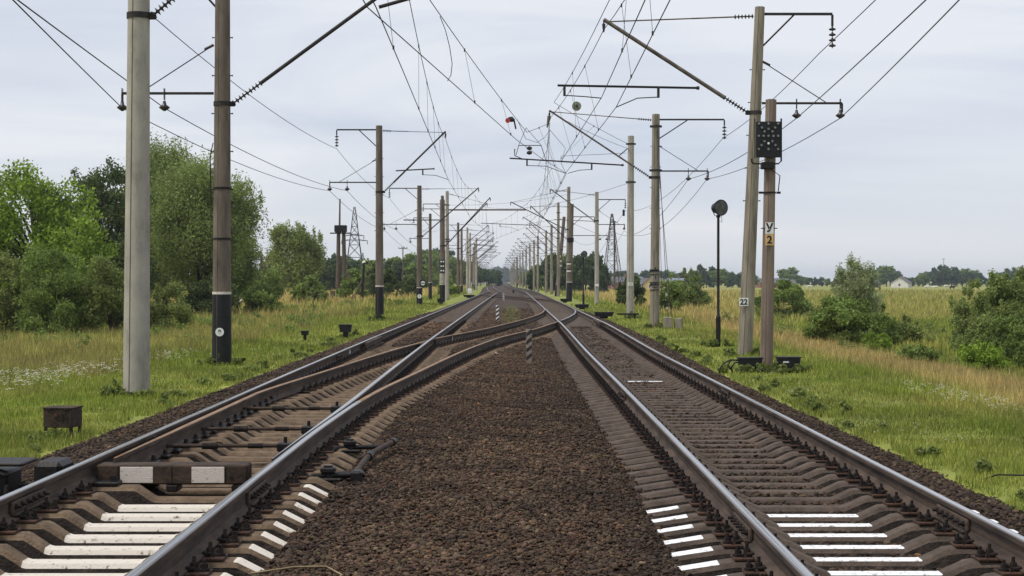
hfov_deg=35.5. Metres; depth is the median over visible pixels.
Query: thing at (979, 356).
bush
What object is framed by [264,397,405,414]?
sleeper
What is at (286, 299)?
grass
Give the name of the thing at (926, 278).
distant tree
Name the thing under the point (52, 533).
sleeper
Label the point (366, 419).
sleeper
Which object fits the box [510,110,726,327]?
catenary pole
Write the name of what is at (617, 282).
house
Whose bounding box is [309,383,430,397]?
sleeper
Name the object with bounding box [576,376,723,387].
sleeper
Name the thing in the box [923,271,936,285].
distant tree
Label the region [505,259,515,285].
catenary pole
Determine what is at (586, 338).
sleeper
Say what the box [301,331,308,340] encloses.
junction box
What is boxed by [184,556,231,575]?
sleeper
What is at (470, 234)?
catenary pole
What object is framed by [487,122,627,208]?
anchor wire
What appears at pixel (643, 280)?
house
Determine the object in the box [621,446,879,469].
sleeper
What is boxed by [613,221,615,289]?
utility pole
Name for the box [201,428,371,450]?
sleeper
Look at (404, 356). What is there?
sleeper
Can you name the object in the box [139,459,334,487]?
sleeper
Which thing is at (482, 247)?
catenary pole
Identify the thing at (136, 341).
catenary pole
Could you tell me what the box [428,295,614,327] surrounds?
distant sleepers
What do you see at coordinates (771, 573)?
sleeper
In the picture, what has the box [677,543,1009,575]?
sleeper
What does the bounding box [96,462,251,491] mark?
cover beam
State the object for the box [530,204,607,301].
catenary pole
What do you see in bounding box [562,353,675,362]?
sleeper
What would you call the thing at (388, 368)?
sleeper
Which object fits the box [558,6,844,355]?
catenary pole
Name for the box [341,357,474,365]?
sleeper
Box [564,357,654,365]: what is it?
sleeper
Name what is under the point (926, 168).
sky
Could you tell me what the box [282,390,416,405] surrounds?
sleeper
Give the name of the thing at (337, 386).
sleeper
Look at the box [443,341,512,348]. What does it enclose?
sleeper
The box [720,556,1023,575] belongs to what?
sleeper
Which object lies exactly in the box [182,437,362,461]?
sleeper
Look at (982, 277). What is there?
distant tree
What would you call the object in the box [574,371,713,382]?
sleeper
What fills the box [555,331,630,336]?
sleeper
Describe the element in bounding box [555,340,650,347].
sleeper
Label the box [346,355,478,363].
sleeper
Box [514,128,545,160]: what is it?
section insulator
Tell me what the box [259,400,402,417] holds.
sleeper
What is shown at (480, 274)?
distant tree
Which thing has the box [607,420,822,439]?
sleeper
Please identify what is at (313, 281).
bush
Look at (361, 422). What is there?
sleeper
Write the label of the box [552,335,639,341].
sleeper
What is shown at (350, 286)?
bush
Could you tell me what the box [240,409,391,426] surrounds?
sleeper
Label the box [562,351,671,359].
sleeper
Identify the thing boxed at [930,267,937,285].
distant tree
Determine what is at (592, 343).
sleeper
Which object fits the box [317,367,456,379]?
sleeper
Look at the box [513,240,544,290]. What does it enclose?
catenary pole
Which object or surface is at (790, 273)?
distant tree
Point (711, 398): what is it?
sleeper
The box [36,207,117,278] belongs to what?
maple tree
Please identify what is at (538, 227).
catenary line
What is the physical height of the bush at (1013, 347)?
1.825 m
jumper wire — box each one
[440,17,452,80]
[518,122,565,170]
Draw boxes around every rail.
[0,284,493,525]
[113,341,424,462]
[125,401,361,575]
[271,285,500,461]
[358,321,557,412]
[365,336,383,350]
[420,337,437,344]
[435,308,544,343]
[475,336,498,344]
[482,294,535,303]
[495,294,557,303]
[506,286,814,575]
[508,283,1023,573]
[560,308,576,323]
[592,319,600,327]
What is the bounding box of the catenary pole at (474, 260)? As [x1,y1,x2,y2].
[464,243,497,289]
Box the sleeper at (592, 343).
[554,336,640,343]
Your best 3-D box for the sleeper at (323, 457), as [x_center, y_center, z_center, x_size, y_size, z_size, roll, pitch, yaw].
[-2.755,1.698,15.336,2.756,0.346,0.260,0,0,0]
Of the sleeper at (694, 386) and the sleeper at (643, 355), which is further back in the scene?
the sleeper at (643, 355)
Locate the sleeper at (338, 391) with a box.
[294,379,438,393]
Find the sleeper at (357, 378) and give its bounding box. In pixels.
[311,370,451,382]
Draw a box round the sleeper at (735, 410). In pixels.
[594,404,787,420]
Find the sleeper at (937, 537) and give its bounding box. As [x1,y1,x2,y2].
[664,519,962,556]
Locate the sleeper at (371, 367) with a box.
[327,363,465,374]
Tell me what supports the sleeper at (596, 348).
on the ballast bed
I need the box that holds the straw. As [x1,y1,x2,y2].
[251,566,342,575]
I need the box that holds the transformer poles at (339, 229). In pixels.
[330,199,350,299]
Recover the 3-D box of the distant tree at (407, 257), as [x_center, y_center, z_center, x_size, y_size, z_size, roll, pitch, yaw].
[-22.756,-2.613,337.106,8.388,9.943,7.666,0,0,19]
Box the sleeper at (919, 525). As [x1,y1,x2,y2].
[657,509,1018,544]
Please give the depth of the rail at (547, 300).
140.54 m
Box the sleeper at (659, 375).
[571,367,673,377]
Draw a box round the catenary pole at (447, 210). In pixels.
[404,191,525,299]
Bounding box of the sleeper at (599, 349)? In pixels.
[557,342,651,349]
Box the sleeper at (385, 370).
[330,362,465,372]
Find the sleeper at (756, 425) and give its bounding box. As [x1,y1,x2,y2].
[603,417,814,435]
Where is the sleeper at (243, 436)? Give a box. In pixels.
[218,420,379,440]
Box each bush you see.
[0,249,36,333]
[12,243,95,334]
[13,245,107,328]
[71,253,123,332]
[150,278,196,329]
[182,275,240,315]
[231,236,270,307]
[240,265,286,300]
[240,282,283,312]
[286,271,328,302]
[301,288,329,304]
[334,267,370,298]
[365,268,400,298]
[396,277,416,296]
[437,278,458,295]
[615,274,646,305]
[659,267,713,307]
[659,282,686,311]
[754,278,813,316]
[799,292,902,345]
[830,251,884,313]
[861,332,892,352]
[894,313,922,343]
[895,343,940,363]
[946,265,1023,350]
[956,339,1013,371]
[967,312,1023,357]
[991,325,1023,370]
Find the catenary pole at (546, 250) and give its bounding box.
[518,230,556,292]
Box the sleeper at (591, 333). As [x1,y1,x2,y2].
[557,328,624,333]
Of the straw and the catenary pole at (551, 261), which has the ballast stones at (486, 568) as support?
the straw
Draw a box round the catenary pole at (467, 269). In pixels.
[466,227,497,292]
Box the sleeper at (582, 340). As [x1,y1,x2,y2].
[551,334,637,340]
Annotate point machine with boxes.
[0,457,159,495]
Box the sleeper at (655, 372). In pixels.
[569,364,667,374]
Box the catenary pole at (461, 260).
[449,229,492,292]
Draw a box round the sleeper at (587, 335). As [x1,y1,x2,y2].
[554,329,628,335]
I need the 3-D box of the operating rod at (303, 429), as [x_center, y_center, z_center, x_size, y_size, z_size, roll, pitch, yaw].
[-2.851,1.524,17.509,1.460,0.145,0.140,0,0,0]
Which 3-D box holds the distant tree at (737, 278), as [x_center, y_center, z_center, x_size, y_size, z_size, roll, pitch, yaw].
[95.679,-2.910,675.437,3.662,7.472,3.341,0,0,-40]
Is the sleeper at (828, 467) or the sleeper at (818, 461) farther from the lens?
the sleeper at (818, 461)
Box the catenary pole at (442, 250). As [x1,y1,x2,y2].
[440,197,490,297]
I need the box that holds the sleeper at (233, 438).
[210,424,376,443]
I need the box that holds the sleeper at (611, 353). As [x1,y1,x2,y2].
[558,345,659,353]
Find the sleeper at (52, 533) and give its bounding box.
[7,507,295,545]
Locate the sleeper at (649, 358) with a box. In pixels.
[566,356,679,364]
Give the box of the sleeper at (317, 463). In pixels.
[148,453,343,475]
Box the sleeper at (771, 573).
[759,571,817,575]
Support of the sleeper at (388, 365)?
on the ballast bed
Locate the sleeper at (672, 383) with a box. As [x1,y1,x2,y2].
[575,374,687,385]
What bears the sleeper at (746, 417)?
on the ballast bed
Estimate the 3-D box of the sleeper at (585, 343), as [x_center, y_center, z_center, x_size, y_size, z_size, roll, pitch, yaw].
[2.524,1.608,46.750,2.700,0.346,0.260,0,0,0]
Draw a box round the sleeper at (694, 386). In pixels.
[581,381,735,393]
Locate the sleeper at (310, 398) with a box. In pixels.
[287,387,422,402]
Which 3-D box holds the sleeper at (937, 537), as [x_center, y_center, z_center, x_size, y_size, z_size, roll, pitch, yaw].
[2.433,1.835,11.480,2.700,0.346,0.260,0,0,0]
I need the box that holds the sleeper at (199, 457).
[169,442,357,467]
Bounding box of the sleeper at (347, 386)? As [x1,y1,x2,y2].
[301,375,442,388]
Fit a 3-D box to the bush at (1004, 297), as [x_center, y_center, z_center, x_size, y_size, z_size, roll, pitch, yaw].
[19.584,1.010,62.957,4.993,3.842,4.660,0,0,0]
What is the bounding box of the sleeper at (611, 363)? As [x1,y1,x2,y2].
[564,354,677,363]
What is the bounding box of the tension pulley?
[572,101,580,110]
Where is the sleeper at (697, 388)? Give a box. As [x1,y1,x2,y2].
[581,383,739,395]
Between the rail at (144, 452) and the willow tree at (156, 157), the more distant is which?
the willow tree at (156, 157)
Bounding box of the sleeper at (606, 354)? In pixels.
[558,346,661,354]
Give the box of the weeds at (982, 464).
[24,329,1023,499]
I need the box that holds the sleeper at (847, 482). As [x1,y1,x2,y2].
[634,469,929,495]
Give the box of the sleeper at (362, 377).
[314,369,452,381]
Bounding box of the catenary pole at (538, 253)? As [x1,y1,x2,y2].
[517,236,549,291]
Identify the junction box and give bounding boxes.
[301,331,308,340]
[338,324,352,337]
[437,298,444,304]
[463,289,474,297]
[560,299,569,302]
[575,304,589,308]
[594,312,638,318]
[719,357,763,373]
[775,356,801,368]
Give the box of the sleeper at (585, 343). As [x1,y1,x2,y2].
[553,337,643,343]
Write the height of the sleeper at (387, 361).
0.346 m
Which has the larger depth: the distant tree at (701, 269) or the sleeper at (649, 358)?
the distant tree at (701, 269)
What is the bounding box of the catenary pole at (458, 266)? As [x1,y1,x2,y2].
[449,223,491,294]
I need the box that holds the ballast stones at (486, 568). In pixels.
[257,341,685,575]
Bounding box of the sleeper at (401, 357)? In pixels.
[346,354,480,362]
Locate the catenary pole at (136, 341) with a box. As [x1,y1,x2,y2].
[123,0,408,396]
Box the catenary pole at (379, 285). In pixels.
[327,125,448,319]
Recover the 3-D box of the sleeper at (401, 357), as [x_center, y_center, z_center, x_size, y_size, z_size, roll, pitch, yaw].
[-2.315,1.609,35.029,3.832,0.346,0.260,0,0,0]
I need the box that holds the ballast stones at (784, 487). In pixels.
[530,308,1018,575]
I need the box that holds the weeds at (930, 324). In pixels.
[635,304,1011,364]
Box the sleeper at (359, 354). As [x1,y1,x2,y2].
[355,351,487,359]
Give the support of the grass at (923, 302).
on the ground at (883, 445)
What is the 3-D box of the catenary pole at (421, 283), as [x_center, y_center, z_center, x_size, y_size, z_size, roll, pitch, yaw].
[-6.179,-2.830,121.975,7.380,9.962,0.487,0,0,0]
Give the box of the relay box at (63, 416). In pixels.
[42,405,82,436]
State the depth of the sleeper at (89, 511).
12.22 m
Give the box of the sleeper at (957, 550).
[671,531,985,570]
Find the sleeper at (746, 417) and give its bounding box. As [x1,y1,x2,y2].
[597,410,800,427]
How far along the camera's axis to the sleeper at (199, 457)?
15.76 m
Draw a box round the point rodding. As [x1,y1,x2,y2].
[308,438,397,483]
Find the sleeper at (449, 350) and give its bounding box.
[438,343,507,351]
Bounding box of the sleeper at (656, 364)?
[567,360,660,369]
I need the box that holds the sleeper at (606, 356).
[559,348,664,356]
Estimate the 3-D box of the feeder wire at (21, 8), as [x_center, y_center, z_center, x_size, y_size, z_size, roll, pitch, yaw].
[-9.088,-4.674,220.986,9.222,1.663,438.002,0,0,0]
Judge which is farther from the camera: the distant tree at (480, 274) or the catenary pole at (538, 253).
the distant tree at (480, 274)
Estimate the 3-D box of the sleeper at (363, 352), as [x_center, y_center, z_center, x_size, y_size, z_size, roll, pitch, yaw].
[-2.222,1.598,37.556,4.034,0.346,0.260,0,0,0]
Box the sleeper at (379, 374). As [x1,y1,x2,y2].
[324,364,462,375]
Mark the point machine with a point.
(10, 475)
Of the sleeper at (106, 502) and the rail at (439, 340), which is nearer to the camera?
the sleeper at (106, 502)
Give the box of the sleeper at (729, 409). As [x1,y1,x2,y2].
[593,401,781,417]
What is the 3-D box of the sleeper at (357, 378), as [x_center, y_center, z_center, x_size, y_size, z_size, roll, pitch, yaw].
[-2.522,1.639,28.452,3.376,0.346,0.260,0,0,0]
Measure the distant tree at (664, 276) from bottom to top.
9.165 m
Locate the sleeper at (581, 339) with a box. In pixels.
[552,334,634,340]
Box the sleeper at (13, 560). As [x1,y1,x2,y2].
[0,529,273,572]
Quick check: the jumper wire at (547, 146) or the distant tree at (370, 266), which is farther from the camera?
the distant tree at (370, 266)
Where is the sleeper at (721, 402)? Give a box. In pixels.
[589,396,769,411]
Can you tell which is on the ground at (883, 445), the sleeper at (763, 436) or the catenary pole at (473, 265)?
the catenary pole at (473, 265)
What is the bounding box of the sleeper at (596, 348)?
[557,341,649,348]
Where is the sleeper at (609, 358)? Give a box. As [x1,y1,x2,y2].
[561,350,669,358]
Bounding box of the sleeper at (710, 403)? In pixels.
[588,394,763,408]
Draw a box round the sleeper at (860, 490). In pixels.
[638,476,943,504]
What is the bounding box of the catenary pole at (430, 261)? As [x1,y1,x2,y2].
[409,214,431,299]
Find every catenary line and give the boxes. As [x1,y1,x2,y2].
[363,0,566,212]
[372,0,492,271]
[492,173,548,240]
[506,0,669,276]
[554,0,644,160]
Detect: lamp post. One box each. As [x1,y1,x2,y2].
[581,251,586,303]
[711,199,727,346]
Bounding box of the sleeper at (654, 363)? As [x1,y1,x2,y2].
[567,359,687,368]
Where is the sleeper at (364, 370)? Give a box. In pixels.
[321,366,459,377]
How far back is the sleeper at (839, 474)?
14.99 m
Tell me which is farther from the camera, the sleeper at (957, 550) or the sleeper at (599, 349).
the sleeper at (599, 349)
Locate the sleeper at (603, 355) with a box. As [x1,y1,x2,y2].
[559,347,662,355]
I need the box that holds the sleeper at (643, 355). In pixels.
[561,352,673,360]
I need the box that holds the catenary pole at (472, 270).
[465,256,488,286]
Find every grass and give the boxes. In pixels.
[0,301,446,457]
[0,303,390,381]
[2,284,473,321]
[527,287,986,328]
[674,313,1023,412]
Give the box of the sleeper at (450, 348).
[441,342,508,349]
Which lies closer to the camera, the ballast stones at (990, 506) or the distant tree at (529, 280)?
the ballast stones at (990, 506)
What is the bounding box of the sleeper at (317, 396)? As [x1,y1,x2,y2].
[295,385,425,400]
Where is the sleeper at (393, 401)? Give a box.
[270,395,409,411]
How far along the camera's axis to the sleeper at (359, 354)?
36.49 m
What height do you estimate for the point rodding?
0.200 m
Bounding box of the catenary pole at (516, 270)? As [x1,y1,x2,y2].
[505,258,523,286]
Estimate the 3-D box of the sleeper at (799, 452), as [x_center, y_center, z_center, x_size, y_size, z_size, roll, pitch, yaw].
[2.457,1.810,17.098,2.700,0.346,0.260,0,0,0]
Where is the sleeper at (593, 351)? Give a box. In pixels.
[557,344,657,352]
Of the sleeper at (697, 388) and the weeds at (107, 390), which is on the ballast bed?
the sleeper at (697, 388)
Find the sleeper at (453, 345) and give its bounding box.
[447,340,513,346]
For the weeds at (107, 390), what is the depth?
36.00 m
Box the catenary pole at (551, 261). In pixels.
[520,225,565,294]
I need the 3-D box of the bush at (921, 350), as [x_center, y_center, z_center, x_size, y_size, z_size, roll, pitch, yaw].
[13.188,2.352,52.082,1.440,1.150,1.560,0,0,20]
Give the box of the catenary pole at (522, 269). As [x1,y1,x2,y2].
[509,251,531,287]
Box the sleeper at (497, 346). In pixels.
[373,344,504,351]
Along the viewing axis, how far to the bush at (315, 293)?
149.52 m
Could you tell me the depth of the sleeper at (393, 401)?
22.33 m
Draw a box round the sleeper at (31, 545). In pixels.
[0,517,286,558]
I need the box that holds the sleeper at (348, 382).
[305,374,445,386]
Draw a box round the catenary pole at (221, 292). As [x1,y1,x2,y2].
[117,0,375,365]
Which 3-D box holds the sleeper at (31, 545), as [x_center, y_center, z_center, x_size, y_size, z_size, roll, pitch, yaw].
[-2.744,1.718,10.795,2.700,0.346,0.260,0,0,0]
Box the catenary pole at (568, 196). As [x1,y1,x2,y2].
[481,187,569,288]
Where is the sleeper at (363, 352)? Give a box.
[359,349,493,357]
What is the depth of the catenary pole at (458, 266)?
204.84 m
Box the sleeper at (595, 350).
[556,343,653,350]
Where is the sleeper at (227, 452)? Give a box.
[192,432,365,455]
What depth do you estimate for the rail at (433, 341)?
41.60 m
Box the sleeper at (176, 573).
[174,571,188,575]
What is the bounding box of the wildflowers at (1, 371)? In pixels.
[0,349,187,389]
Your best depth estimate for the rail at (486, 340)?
40.41 m
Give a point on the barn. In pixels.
(759, 285)
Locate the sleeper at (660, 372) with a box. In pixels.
[569,365,701,375]
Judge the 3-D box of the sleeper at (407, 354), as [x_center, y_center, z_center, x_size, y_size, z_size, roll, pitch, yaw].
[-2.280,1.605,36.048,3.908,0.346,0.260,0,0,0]
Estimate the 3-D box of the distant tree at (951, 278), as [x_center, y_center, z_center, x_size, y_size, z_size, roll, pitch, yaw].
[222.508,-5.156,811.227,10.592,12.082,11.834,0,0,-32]
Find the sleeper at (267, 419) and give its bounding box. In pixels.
[247,406,393,424]
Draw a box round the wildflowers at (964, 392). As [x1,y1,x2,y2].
[907,379,1023,409]
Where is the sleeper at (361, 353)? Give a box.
[357,350,489,358]
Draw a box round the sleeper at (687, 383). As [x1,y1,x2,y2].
[578,378,727,389]
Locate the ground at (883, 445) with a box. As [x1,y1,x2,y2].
[0,282,1023,510]
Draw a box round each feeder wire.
[12,0,438,252]
[17,0,465,261]
[156,19,451,241]
[532,0,925,267]
[549,0,959,267]
[555,0,875,251]
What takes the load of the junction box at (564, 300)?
on the ballast bed
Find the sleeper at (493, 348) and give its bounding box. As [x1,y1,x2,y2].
[369,345,499,353]
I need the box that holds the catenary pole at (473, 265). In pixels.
[464,247,491,287]
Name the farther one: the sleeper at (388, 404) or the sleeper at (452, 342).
the sleeper at (452, 342)
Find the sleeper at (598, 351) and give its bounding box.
[557,344,655,351]
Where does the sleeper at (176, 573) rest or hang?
on the ballast bed
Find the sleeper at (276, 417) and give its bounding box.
[253,403,396,421]
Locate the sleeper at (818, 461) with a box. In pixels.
[624,451,889,475]
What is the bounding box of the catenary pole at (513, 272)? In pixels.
[503,261,518,285]
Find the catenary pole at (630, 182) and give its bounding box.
[619,136,635,317]
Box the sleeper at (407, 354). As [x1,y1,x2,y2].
[353,352,485,361]
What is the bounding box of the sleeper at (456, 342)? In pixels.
[453,339,517,344]
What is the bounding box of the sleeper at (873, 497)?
[642,483,960,513]
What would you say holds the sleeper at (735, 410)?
on the ballast bed
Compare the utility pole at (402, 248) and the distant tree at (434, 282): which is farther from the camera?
the distant tree at (434, 282)
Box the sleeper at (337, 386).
[298,377,437,390]
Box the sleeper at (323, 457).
[157,447,352,473]
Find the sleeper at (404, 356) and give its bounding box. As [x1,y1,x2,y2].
[351,353,483,361]
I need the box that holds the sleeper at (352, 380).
[307,372,450,384]
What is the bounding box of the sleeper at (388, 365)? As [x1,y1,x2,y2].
[336,359,471,366]
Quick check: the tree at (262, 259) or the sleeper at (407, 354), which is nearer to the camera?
the sleeper at (407, 354)
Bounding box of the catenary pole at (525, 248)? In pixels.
[508,247,535,288]
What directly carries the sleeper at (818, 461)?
on the ballast bed
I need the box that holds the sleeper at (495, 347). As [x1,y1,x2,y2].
[371,344,503,352]
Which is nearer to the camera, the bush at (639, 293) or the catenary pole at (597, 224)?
the catenary pole at (597, 224)
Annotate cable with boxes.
[985,474,1023,478]
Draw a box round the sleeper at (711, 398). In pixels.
[586,391,759,405]
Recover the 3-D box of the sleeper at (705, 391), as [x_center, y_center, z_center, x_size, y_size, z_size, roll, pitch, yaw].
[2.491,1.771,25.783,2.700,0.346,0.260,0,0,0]
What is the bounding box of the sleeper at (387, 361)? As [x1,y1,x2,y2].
[338,358,473,365]
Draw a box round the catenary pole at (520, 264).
[505,254,527,286]
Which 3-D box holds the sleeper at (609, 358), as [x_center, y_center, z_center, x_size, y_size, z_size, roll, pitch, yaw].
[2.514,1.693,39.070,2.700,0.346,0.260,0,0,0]
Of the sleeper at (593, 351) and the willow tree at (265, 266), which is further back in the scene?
the willow tree at (265, 266)
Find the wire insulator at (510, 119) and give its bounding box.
[505,117,516,128]
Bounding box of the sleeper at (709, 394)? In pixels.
[587,389,753,403]
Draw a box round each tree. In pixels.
[0,157,103,289]
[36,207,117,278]
[61,155,165,290]
[109,127,206,307]
[150,143,272,308]
[257,248,277,275]
[258,256,268,273]
[264,219,328,291]
[309,258,341,290]
[319,258,362,284]
[330,253,348,289]
[358,258,384,290]
[383,252,423,289]
[383,260,409,284]
[396,257,426,281]
[401,262,434,289]
[422,248,439,285]
[432,273,436,287]
[433,247,454,256]
[433,271,454,286]
[436,252,456,267]
[449,256,465,284]
[463,267,485,281]
[471,268,489,285]
[477,270,494,285]
[486,268,495,285]
[494,271,503,285]
[525,269,536,289]
[528,267,541,288]
[535,252,565,289]
[539,254,549,289]
[560,258,575,289]
[572,254,588,292]
[584,251,594,292]
[589,254,606,292]
[600,263,611,291]
[609,270,626,275]
[639,270,648,277]
[647,271,669,279]
[678,272,687,280]
[697,264,706,287]
[703,268,716,287]
[708,266,715,287]
[708,268,730,286]
[726,271,735,287]
[735,272,740,287]
[755,274,759,284]
[776,267,799,281]
[797,275,803,285]
[803,277,809,284]
[807,277,819,286]
[818,277,824,285]
[824,278,830,286]
[876,265,894,286]
[886,271,900,283]
[913,275,923,286]
[918,272,929,286]
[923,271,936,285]
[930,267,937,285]
[934,264,944,286]
[939,266,960,285]
[942,265,950,285]
[952,268,971,285]
[957,271,977,285]
[976,272,986,282]
[1003,267,1016,284]
[1007,270,1019,279]
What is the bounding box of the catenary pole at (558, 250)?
[523,202,559,295]
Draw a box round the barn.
[755,278,790,287]
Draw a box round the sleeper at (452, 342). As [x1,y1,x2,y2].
[445,340,515,345]
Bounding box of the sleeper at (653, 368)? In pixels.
[567,362,662,371]
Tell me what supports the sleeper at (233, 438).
on the ballast bed
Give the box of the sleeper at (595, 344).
[553,338,645,344]
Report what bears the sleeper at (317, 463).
on the ballast bed
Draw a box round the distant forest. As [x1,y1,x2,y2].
[481,266,528,282]
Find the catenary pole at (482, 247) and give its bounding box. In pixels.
[463,239,494,255]
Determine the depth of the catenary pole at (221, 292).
37.83 m
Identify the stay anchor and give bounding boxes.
[657,124,682,328]
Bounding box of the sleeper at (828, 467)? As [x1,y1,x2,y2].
[628,457,903,481]
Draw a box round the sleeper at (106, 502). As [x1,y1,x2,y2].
[68,480,320,512]
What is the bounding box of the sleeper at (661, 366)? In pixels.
[568,363,695,372]
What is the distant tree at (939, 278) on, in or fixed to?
on the ground at (883, 445)
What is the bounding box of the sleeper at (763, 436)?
[606,424,830,443]
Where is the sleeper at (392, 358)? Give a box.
[343,356,477,364]
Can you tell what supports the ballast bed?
on the ground at (883, 445)
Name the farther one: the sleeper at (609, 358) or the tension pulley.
the tension pulley
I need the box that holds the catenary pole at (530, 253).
[509,244,540,289]
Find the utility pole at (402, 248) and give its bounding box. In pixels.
[398,247,406,280]
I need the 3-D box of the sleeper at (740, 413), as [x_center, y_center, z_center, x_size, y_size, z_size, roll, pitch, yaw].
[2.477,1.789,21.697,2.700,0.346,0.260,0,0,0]
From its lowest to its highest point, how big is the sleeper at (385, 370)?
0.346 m
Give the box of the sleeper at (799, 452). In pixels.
[616,441,867,463]
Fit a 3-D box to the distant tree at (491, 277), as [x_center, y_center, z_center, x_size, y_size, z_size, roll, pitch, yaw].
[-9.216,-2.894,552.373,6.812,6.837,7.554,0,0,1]
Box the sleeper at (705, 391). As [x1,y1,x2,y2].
[584,387,749,400]
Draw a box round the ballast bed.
[26,282,1023,572]
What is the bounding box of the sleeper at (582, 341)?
[552,336,641,342]
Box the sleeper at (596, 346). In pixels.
[555,339,648,346]
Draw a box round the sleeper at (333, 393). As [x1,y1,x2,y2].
[313,381,430,395]
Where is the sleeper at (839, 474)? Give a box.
[634,463,915,488]
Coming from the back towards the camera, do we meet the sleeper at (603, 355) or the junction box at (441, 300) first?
the junction box at (441, 300)
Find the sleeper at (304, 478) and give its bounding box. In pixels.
[145,465,334,495]
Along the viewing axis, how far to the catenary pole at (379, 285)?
79.85 m
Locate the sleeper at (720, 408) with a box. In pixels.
[592,399,775,414]
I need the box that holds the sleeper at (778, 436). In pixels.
[609,428,838,448]
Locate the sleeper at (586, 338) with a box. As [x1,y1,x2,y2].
[550,332,634,338]
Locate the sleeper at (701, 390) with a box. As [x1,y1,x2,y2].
[582,385,745,398]
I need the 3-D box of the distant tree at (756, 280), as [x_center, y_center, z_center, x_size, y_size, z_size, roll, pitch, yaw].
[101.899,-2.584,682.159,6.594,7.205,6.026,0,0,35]
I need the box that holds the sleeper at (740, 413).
[596,407,793,423]
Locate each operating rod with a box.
[153,437,292,451]
[190,421,315,433]
[235,401,342,412]
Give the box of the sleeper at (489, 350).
[363,347,497,355]
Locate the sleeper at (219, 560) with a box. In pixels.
[0,541,264,575]
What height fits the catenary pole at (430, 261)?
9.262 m
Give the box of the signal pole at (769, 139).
[751,99,781,371]
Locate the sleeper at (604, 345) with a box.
[554,339,646,345]
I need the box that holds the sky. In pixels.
[0,0,1023,281]
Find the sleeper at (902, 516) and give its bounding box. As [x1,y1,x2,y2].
[651,500,998,533]
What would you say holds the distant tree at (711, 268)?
on the ground at (883, 445)
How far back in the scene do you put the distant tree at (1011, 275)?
857.57 m
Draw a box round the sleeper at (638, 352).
[560,349,666,357]
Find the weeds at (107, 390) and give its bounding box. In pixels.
[99,311,811,396]
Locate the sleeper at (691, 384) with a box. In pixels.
[579,379,731,391]
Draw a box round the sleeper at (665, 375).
[572,368,707,378]
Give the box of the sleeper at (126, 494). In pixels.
[84,472,327,504]
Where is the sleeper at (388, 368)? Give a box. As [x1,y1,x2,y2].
[332,360,467,369]
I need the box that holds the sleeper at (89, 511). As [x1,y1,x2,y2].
[50,488,314,522]
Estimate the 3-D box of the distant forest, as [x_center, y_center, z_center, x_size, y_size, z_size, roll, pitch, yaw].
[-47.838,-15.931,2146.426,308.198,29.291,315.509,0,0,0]
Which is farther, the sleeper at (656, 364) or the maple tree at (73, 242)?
the maple tree at (73, 242)
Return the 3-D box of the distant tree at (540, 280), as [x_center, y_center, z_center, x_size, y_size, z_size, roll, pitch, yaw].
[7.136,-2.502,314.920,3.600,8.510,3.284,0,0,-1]
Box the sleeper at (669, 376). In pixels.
[573,369,678,380]
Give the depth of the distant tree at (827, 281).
834.51 m
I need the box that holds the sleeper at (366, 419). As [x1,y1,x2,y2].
[233,412,387,432]
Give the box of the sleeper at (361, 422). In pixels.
[226,416,383,436]
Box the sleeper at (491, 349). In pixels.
[365,346,497,354]
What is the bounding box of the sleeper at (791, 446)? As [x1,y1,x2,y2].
[614,436,856,457]
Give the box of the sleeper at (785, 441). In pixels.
[612,432,848,452]
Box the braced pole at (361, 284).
[352,260,365,300]
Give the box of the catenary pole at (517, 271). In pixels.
[515,257,524,286]
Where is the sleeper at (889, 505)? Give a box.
[646,492,979,522]
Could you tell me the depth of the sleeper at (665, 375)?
31.33 m
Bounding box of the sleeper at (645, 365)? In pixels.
[566,358,685,367]
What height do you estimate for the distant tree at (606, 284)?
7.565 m
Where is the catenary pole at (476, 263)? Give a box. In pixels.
[475,237,499,290]
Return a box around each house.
[608,274,625,288]
[640,278,662,288]
[642,278,659,289]
[667,276,683,280]
[891,275,911,287]
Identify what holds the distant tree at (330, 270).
on the ground at (883, 445)
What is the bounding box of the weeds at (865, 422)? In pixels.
[748,370,962,441]
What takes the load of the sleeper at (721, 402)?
on the ballast bed
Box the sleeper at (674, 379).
[576,373,717,383]
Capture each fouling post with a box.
[496,304,498,320]
[526,328,531,362]
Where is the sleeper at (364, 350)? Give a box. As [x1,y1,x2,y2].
[361,348,494,356]
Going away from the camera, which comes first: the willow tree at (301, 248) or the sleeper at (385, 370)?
the sleeper at (385, 370)
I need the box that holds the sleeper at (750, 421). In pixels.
[600,413,806,431]
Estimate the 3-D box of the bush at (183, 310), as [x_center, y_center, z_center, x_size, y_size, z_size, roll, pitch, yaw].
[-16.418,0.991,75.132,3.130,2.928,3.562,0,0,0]
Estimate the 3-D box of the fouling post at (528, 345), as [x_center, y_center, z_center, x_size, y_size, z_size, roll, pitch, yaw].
[0.372,1.391,35.006,0.125,1.042,0.133,0,0,0]
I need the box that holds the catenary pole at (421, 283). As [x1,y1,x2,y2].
[383,185,478,305]
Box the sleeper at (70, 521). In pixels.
[29,497,304,533]
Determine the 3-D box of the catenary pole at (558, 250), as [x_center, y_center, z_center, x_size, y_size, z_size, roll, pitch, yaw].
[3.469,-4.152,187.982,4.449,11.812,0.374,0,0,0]
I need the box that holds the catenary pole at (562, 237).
[529,217,565,295]
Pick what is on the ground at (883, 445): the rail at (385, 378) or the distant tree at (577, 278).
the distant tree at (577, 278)
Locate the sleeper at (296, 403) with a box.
[276,392,415,406]
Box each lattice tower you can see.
[341,207,367,259]
[604,214,622,284]
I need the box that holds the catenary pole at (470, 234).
[469,233,495,288]
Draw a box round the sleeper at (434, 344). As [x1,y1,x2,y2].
[375,343,448,351]
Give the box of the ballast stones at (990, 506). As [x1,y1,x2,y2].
[0,308,1023,575]
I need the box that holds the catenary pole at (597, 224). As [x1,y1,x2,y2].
[550,189,626,303]

